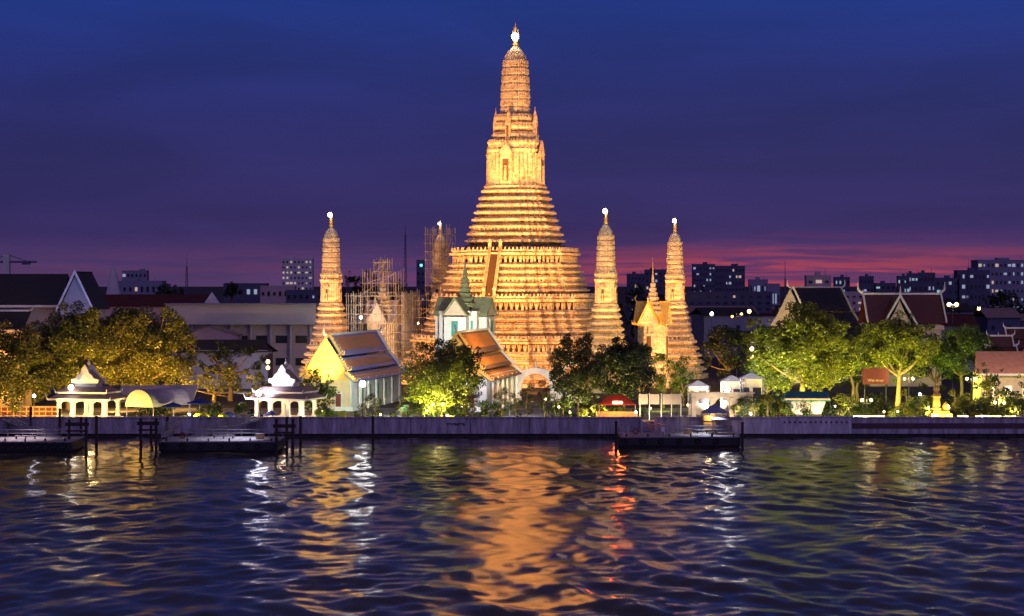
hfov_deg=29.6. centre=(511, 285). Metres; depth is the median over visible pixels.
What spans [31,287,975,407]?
ground
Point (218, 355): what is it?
tree
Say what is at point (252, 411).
shrub
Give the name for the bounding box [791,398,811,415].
shrub
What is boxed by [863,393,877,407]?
shrub
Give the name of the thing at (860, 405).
shrub
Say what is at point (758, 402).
shrub
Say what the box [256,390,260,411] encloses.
street lamp
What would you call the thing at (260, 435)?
crate
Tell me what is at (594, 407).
bush
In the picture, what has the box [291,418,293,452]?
mooring post
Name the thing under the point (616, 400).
red canopy
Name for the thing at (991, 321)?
town house
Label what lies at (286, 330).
concrete building
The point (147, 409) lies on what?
shrub
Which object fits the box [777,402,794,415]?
bush
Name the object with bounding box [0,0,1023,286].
sky
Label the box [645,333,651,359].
window
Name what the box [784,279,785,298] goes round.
radio mast
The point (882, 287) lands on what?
city building
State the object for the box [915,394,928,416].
topiary tree
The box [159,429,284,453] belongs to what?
pontoon
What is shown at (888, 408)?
shrub
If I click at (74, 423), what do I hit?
crossbeam
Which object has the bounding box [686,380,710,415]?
pavilion
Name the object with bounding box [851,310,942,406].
tree
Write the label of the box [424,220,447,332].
prang
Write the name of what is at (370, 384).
window
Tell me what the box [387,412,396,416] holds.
bush
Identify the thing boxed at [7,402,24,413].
bush
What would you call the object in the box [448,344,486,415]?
tree
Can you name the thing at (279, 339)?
window
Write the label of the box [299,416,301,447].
mooring post
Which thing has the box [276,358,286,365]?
window
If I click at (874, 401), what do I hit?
shrub
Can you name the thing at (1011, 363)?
hall
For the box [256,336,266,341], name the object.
window
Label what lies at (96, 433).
mooring post
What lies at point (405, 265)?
radio mast
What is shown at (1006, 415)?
planter
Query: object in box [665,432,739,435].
landing stage
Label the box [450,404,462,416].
shrub
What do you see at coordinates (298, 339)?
window
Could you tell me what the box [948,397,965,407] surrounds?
shrub
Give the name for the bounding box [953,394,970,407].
shrub
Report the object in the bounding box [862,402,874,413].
shrub
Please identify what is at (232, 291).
tree
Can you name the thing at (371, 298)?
tree
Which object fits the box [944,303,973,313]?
town house
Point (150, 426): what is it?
mooring post
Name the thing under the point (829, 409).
shrub
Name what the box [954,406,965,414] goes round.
bush
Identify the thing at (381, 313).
spired shrine
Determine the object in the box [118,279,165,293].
city building
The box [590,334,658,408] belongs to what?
tree
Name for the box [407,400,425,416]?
bush
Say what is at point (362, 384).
street lamp
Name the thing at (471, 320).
window
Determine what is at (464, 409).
topiary tree
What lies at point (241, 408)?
shrub
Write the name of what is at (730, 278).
city building
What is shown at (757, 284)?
city building
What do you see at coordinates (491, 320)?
window
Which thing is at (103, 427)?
embankment wall
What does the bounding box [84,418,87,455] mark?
mooring post
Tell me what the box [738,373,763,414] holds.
pavilion
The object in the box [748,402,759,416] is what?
bush
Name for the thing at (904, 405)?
topiary tree
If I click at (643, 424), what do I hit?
landing stair
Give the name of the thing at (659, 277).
city building
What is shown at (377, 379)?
window
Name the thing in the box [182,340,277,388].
dark house
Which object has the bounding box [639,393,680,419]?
notice board
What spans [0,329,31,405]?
open hall
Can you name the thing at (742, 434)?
mooring post
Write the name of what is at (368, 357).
temple hall
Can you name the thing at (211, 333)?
shed
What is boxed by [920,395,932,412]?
shrub
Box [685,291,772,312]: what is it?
city building
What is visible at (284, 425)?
crossbeam
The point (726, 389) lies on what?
street lamp
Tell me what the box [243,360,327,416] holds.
riverside pavilion
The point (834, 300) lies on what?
temple hall
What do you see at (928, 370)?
tree
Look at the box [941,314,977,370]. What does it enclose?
town house
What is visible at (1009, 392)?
tree
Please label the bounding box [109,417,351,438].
embankment wall
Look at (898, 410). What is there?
shrub
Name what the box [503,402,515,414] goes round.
shrub
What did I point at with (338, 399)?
door
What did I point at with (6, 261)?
crane
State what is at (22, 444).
pontoon
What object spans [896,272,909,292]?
city building
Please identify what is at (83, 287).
gabled wing
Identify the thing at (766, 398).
bush
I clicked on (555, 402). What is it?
topiary tree
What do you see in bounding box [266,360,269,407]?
street lamp
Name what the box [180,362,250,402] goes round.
tree
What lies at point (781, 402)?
shrub
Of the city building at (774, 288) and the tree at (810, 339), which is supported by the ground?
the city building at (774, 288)
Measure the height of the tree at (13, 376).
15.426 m
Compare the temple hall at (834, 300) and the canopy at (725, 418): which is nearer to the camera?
the canopy at (725, 418)
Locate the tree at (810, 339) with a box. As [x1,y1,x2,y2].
[746,301,862,393]
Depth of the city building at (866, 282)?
900.00 m
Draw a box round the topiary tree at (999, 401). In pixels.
[992,389,1007,415]
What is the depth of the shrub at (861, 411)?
303.35 m
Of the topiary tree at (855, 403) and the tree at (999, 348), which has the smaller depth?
the topiary tree at (855, 403)
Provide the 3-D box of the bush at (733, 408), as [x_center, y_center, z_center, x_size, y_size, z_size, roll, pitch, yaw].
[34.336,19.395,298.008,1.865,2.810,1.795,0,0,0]
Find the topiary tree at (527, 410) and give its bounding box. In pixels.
[517,383,534,416]
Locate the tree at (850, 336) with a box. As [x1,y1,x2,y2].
[837,334,873,399]
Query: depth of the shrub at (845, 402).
309.64 m
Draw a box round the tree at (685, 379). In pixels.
[667,355,697,405]
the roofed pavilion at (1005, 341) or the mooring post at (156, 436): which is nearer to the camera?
the mooring post at (156, 436)
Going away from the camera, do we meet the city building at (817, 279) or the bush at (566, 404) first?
the bush at (566, 404)
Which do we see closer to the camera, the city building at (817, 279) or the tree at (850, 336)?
the tree at (850, 336)
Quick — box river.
[0,436,1023,615]
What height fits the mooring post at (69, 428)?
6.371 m
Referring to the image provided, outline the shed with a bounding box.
[181,326,242,380]
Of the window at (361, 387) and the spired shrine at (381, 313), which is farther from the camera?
the spired shrine at (381, 313)
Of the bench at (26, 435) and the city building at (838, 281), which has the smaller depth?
the bench at (26, 435)
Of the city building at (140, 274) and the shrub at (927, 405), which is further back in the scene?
the city building at (140, 274)
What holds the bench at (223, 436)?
on the pontoon at (203, 444)
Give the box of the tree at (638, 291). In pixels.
[624,282,645,340]
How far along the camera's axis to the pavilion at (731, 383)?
311.80 m
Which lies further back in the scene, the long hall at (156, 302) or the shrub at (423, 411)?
the long hall at (156, 302)
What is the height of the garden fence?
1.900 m
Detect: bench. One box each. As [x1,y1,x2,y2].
[15,435,36,438]
[213,435,233,438]
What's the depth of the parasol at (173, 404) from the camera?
298.28 m
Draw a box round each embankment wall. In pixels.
[0,417,109,438]
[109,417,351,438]
[352,417,640,437]
[657,417,731,431]
[732,417,779,437]
[779,416,851,437]
[851,417,1023,438]
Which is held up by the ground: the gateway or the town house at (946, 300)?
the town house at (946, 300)
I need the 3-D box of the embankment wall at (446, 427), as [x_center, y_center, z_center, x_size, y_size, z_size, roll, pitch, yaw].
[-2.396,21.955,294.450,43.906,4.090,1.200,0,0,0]
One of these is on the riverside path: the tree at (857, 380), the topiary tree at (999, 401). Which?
the topiary tree at (999, 401)
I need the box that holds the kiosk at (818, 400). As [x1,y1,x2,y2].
[781,391,830,415]
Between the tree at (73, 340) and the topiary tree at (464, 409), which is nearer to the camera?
the topiary tree at (464, 409)
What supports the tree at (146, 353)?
on the riverside path
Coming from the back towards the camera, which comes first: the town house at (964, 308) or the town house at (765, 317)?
the town house at (964, 308)
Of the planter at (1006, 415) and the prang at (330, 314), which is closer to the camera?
the planter at (1006, 415)
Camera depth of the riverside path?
318.04 m
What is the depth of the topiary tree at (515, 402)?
299.94 m
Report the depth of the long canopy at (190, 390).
314.02 m
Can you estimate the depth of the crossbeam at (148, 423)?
264.02 m
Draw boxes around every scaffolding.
[346,258,419,360]
[399,224,455,355]
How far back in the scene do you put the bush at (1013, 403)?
298.86 m
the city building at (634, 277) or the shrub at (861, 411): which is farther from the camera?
the city building at (634, 277)
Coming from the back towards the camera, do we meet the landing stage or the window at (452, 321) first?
the window at (452, 321)
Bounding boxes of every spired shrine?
[361,269,402,377]
[631,264,678,387]
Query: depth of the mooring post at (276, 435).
266.23 m
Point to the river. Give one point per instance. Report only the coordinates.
(601, 526)
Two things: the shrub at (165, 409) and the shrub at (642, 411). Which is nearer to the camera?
the shrub at (642, 411)
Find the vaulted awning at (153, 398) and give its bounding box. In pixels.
[125,387,189,416]
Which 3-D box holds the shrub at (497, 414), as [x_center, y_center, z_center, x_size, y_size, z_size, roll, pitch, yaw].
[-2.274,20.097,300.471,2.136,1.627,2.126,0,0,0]
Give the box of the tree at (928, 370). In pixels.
[911,325,959,390]
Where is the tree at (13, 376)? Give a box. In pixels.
[0,319,57,405]
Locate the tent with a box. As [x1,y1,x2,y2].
[701,403,728,432]
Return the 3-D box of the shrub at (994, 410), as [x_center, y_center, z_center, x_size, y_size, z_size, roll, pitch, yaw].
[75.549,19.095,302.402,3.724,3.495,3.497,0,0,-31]
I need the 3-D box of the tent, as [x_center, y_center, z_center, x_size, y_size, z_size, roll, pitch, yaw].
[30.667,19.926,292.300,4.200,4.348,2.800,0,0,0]
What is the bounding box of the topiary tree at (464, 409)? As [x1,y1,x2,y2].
[457,398,471,416]
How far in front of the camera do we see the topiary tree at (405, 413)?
300.91 m
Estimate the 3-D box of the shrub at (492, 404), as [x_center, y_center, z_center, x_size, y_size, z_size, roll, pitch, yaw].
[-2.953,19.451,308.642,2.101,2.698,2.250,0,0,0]
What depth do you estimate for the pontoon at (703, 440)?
275.05 m
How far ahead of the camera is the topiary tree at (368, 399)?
298.89 m
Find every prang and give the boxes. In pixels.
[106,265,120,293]
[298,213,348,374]
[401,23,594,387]
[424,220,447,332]
[571,209,643,392]
[665,219,707,378]
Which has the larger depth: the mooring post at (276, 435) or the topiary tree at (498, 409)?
the topiary tree at (498, 409)
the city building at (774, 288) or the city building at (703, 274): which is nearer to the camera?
the city building at (774, 288)
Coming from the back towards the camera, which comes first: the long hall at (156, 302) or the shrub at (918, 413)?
the long hall at (156, 302)
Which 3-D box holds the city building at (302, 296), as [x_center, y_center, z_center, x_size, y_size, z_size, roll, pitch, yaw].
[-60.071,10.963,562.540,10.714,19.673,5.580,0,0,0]
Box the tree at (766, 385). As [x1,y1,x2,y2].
[743,348,790,395]
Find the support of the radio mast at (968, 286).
on the ground
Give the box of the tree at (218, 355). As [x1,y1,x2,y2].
[196,339,270,400]
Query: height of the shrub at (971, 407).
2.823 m
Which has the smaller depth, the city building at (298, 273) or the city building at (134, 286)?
the city building at (298, 273)
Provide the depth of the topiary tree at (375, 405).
299.86 m
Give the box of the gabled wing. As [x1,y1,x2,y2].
[56,269,109,367]
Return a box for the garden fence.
[0,406,56,416]
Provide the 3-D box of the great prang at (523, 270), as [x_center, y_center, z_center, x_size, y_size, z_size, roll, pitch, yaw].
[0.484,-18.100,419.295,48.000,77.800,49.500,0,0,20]
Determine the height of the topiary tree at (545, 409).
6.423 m
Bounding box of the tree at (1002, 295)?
[988,289,1020,307]
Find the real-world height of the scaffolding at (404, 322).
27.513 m
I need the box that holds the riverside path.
[61,408,1023,421]
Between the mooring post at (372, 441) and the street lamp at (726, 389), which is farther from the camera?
the street lamp at (726, 389)
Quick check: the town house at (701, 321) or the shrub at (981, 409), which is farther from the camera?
the town house at (701, 321)
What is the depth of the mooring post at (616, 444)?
273.18 m
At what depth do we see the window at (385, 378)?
341.95 m
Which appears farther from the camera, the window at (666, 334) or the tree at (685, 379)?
the window at (666, 334)
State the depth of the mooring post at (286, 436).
268.98 m
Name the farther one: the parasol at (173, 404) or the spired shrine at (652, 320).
the spired shrine at (652, 320)
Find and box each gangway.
[0,411,60,436]
[161,418,179,436]
[188,411,262,436]
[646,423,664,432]
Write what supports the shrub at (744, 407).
on the riverside path
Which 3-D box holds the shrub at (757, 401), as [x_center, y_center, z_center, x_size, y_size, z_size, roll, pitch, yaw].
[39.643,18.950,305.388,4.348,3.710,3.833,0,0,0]
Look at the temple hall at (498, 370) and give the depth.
331.34 m
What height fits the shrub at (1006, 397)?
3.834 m
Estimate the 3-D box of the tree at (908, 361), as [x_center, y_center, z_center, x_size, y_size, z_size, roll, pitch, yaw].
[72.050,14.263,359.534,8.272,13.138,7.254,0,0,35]
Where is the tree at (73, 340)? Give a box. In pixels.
[21,300,124,409]
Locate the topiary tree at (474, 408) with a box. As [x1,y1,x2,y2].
[468,399,481,416]
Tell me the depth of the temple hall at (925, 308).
401.35 m
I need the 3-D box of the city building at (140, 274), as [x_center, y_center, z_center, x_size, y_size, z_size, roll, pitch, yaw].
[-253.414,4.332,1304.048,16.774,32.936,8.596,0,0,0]
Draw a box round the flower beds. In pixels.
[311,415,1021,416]
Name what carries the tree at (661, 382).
on the ground
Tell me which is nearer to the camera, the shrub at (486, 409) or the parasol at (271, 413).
the parasol at (271, 413)
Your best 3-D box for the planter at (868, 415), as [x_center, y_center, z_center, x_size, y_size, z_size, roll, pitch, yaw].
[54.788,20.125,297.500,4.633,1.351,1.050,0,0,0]
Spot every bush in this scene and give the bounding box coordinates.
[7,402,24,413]
[313,408,325,416]
[337,410,347,416]
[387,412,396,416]
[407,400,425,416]
[480,411,491,416]
[556,398,570,415]
[591,402,603,412]
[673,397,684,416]
[730,404,740,416]
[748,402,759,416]
[760,391,775,404]
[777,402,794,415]
[800,407,811,415]
[834,408,845,415]
[886,409,896,416]
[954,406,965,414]
[978,377,994,396]
[1005,397,1022,414]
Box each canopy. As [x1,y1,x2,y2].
[120,385,197,415]
[596,395,637,416]
[710,417,741,433]
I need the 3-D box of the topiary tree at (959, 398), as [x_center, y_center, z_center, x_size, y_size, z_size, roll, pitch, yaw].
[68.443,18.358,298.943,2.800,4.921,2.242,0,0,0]
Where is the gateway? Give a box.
[689,392,754,416]
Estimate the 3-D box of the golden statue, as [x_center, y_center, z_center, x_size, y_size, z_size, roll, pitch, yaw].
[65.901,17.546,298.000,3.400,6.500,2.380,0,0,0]
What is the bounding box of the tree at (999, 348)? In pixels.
[986,346,1015,350]
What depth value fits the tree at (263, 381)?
315.78 m
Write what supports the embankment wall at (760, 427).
in the river
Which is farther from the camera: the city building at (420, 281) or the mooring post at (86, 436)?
the city building at (420, 281)
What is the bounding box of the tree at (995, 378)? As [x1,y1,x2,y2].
[969,363,1003,412]
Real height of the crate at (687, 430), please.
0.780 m
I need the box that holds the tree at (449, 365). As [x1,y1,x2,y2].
[399,337,479,415]
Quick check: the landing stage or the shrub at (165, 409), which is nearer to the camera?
the landing stage
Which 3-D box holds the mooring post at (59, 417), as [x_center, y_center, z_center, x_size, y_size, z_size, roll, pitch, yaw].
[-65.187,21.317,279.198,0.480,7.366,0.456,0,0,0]
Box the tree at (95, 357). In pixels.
[84,317,126,402]
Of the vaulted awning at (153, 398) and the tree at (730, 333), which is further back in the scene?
the tree at (730, 333)
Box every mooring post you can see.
[29,406,31,436]
[58,408,60,435]
[67,419,70,438]
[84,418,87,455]
[95,416,97,451]
[139,418,142,455]
[149,425,152,444]
[154,418,157,454]
[275,418,277,453]
[285,417,287,450]
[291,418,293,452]
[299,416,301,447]
[371,416,374,446]
[614,421,617,448]
[741,422,743,447]
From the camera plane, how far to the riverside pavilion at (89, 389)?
299.25 m
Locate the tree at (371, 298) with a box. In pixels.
[360,270,378,303]
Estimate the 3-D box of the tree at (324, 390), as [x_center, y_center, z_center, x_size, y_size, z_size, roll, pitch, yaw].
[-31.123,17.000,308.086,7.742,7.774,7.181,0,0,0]
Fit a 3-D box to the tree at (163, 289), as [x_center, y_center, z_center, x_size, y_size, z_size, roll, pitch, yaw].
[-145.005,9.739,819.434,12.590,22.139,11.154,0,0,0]
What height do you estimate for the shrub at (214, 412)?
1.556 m
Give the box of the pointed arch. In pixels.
[517,362,562,400]
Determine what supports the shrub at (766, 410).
on the riverside path
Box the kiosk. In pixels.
[702,415,714,431]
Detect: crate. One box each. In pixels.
[256,433,264,438]
[683,428,691,433]
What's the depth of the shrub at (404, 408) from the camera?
305.88 m
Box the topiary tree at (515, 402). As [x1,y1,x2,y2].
[508,393,522,416]
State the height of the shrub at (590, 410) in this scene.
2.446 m
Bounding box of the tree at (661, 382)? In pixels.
[650,352,683,407]
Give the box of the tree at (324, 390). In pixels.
[294,368,339,414]
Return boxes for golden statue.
[928,379,952,416]
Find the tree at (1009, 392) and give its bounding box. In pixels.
[998,374,1023,414]
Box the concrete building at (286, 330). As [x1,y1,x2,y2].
[164,303,318,377]
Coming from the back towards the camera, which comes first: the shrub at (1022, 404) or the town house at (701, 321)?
the town house at (701, 321)
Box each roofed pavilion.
[983,330,1023,350]
[998,323,1023,350]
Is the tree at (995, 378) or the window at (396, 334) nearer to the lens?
the tree at (995, 378)
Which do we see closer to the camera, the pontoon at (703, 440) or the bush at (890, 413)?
the pontoon at (703, 440)
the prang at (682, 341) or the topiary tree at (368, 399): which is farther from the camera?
the prang at (682, 341)
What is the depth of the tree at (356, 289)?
559.25 m
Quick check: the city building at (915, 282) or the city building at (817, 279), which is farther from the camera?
the city building at (915, 282)
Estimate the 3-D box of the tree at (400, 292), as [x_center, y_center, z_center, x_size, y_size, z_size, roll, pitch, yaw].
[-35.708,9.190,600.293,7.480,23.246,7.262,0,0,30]
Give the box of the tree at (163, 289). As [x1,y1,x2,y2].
[155,283,184,293]
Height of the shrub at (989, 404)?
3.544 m
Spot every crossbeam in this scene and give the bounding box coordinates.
[65,422,88,431]
[137,422,158,430]
[273,424,295,432]
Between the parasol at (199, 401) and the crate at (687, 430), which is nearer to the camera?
the crate at (687, 430)
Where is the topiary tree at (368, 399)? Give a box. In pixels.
[357,396,373,416]
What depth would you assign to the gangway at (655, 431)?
287.16 m
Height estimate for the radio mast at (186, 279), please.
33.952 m
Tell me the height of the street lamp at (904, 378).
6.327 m
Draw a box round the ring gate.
[563,362,581,402]
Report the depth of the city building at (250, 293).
640.00 m
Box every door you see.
[335,392,341,406]
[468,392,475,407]
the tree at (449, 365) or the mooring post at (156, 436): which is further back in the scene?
the tree at (449, 365)
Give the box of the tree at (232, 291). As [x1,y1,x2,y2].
[223,281,240,302]
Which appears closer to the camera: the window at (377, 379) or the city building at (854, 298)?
the window at (377, 379)
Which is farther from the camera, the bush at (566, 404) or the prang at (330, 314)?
the prang at (330, 314)
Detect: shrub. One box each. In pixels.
[137,407,155,413]
[147,407,162,416]
[161,407,170,416]
[195,406,205,416]
[205,400,217,415]
[208,408,219,416]
[209,402,223,414]
[233,402,249,416]
[248,406,262,416]
[401,405,411,414]
[419,404,431,414]
[445,406,461,416]
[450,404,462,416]
[477,399,489,409]
[481,403,493,413]
[487,401,497,413]
[493,411,501,416]
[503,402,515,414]
[576,407,588,416]
[581,401,593,414]
[631,406,645,417]
[733,394,756,416]
[753,394,771,415]
[755,395,776,416]
[756,401,776,416]
[771,398,782,415]
[777,397,796,415]
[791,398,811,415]
[823,400,840,415]
[832,393,860,410]
[844,409,856,415]
[845,399,862,410]
[851,404,865,414]
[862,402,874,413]
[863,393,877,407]
[868,393,889,414]
[881,405,888,414]
[886,405,900,416]
[891,405,903,416]
[901,407,912,416]
[907,395,925,409]
[911,407,924,416]
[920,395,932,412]
[922,398,941,415]
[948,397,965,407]
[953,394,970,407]
[962,403,974,416]
[971,396,993,414]
[974,399,987,414]
[985,397,1006,414]
[994,396,1020,415]
[1000,397,1014,414]
[1010,394,1023,416]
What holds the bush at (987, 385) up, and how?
on the riverside path
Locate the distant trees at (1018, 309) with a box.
[343,294,1023,337]
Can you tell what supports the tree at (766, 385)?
on the ground
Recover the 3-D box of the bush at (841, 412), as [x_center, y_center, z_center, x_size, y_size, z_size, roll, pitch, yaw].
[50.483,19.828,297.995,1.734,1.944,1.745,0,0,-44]
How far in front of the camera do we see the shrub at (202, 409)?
307.51 m
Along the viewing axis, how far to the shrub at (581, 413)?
303.75 m
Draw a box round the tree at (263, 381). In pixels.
[244,371,271,411]
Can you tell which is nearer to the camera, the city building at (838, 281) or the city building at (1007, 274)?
the city building at (1007, 274)
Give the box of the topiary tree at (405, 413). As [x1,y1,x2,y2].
[393,395,410,416]
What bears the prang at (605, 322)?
on the ground
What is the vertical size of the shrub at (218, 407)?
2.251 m
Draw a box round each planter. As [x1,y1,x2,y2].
[853,413,883,416]
[975,413,1000,416]
[1003,413,1015,416]
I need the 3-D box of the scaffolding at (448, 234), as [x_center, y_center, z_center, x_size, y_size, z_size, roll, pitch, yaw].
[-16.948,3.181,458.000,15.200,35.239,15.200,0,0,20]
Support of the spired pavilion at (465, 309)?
on the ground
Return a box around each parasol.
[161,401,185,416]
[187,397,211,416]
[223,410,238,416]
[264,409,278,416]
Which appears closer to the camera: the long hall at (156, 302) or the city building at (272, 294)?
the long hall at (156, 302)
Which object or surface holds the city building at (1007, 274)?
on the ground
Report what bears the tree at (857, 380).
on the ground
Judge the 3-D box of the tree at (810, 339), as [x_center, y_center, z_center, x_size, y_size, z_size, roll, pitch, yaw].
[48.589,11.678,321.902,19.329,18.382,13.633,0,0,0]
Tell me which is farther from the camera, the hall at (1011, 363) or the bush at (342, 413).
the hall at (1011, 363)
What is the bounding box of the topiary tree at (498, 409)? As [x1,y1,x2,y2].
[490,387,509,416]
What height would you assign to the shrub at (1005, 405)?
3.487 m
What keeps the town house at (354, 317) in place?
on the ground
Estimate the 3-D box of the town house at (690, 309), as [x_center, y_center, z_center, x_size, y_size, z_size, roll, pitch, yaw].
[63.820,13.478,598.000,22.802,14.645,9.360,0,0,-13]
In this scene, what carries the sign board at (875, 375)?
on the riverside path
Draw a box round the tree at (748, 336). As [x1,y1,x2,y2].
[733,317,771,373]
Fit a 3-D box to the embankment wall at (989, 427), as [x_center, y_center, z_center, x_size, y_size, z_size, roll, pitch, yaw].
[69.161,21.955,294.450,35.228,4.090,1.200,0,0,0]
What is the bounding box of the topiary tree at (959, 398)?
[947,389,964,416]
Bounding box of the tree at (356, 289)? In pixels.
[341,271,363,329]
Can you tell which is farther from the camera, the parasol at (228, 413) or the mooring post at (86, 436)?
the parasol at (228, 413)
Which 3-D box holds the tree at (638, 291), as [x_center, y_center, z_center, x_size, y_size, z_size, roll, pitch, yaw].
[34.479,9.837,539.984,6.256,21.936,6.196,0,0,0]
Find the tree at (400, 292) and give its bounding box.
[386,278,409,305]
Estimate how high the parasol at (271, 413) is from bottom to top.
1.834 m
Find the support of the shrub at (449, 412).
on the riverside path
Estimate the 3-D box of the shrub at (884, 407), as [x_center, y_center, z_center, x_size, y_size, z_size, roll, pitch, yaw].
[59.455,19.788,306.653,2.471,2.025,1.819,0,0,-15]
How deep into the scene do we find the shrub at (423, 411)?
303.65 m
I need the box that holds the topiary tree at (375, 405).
[368,393,383,416]
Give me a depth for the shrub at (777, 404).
307.53 m
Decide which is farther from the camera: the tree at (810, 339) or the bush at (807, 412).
the tree at (810, 339)
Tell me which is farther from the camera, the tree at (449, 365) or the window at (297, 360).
the window at (297, 360)
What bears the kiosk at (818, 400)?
on the riverside path
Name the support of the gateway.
on the riverside path
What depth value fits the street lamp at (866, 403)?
298.94 m
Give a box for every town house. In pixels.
[343,304,366,331]
[399,315,411,342]
[686,306,757,332]
[689,307,758,356]
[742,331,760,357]
[757,309,778,327]
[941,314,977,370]
[943,298,952,302]
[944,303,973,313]
[973,308,1022,335]
[1020,314,1023,326]
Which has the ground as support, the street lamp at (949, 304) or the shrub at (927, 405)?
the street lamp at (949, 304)
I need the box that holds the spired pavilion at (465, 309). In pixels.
[431,255,498,358]
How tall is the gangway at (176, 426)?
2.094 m
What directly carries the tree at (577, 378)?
on the riverside path
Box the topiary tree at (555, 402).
[548,394,562,416]
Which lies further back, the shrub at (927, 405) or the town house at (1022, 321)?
the town house at (1022, 321)
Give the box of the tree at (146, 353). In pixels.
[92,305,197,385]
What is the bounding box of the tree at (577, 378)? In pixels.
[548,333,610,416]
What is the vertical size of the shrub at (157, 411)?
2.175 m
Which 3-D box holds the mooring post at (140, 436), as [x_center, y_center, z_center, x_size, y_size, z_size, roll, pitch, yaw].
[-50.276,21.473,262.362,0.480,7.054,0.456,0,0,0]
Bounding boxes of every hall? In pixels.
[0,274,69,382]
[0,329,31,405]
[103,292,218,369]
[298,321,408,410]
[425,321,525,411]
[768,279,861,383]
[857,283,946,385]
[973,351,1023,408]
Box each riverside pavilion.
[45,359,127,416]
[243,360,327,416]
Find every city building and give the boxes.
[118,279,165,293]
[122,269,148,280]
[223,283,268,302]
[260,286,295,302]
[281,257,313,289]
[286,290,320,302]
[416,260,424,328]
[627,272,644,325]
[644,266,666,300]
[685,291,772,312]
[692,262,714,290]
[715,264,744,290]
[748,275,767,290]
[765,283,779,304]
[804,271,830,312]
[833,275,849,290]
[845,291,870,311]
[859,272,873,292]
[874,281,895,292]
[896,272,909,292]
[907,271,921,292]
[921,268,934,292]
[935,275,958,302]
[954,266,989,309]
[971,258,1023,313]
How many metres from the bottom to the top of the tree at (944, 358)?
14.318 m
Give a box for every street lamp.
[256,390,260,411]
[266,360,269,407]
[360,381,365,416]
[710,312,712,371]
[724,387,729,416]
[860,399,872,414]
[903,377,913,416]
[947,303,958,392]
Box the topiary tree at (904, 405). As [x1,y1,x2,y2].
[899,389,915,415]
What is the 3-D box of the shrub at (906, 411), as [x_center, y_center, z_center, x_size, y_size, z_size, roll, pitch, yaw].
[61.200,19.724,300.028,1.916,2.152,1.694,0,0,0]
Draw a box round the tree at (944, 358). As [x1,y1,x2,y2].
[927,323,993,395]
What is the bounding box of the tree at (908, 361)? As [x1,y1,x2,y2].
[881,341,914,397]
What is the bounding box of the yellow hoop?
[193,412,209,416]
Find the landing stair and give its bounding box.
[640,419,656,432]
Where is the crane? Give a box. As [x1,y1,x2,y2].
[0,254,36,273]
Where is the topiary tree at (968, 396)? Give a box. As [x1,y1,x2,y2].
[962,392,977,416]
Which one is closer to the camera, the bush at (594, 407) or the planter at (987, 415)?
the planter at (987, 415)
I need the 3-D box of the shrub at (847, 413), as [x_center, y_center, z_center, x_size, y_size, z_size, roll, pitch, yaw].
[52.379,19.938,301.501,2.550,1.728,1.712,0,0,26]
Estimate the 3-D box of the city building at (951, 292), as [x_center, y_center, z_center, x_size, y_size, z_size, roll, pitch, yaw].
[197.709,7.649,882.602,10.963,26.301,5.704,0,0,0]
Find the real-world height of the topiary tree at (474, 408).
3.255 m
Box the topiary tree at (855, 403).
[840,394,857,416]
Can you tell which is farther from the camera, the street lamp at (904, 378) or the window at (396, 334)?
the window at (396, 334)
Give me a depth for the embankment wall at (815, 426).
294.00 m
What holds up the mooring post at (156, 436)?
in the river
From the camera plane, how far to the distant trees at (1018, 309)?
747.05 m
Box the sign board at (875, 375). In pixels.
[863,368,888,416]
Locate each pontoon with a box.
[0,429,84,452]
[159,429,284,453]
[617,426,740,448]
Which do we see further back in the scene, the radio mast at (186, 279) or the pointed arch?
the radio mast at (186, 279)
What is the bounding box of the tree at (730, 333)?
[700,325,756,376]
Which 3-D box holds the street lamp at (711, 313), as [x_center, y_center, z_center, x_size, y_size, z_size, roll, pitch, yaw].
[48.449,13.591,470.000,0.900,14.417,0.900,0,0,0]
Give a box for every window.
[197,374,203,380]
[247,374,254,380]
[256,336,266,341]
[276,336,286,342]
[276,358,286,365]
[295,336,306,342]
[295,358,306,365]
[361,387,363,402]
[369,380,371,400]
[377,379,378,397]
[385,378,386,397]
[395,330,397,353]
[450,319,458,337]
[470,319,472,329]
[489,318,492,331]
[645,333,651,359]
[665,333,667,358]
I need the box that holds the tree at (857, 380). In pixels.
[838,324,881,399]
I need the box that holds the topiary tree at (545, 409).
[535,380,552,416]
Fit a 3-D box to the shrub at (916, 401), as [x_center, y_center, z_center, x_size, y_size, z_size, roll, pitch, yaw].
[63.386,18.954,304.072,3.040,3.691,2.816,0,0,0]
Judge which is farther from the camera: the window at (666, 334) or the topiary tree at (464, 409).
the window at (666, 334)
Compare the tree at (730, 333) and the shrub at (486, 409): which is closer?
the shrub at (486, 409)
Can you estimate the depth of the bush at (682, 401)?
302.81 m
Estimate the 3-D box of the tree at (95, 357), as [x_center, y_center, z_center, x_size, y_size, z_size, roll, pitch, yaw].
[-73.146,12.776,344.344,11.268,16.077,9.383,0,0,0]
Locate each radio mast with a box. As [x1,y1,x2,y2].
[185,266,187,292]
[404,229,406,292]
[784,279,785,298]
[967,259,970,305]
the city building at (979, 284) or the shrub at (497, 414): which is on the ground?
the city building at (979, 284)
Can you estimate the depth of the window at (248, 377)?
390.91 m
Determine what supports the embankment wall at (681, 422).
in the river

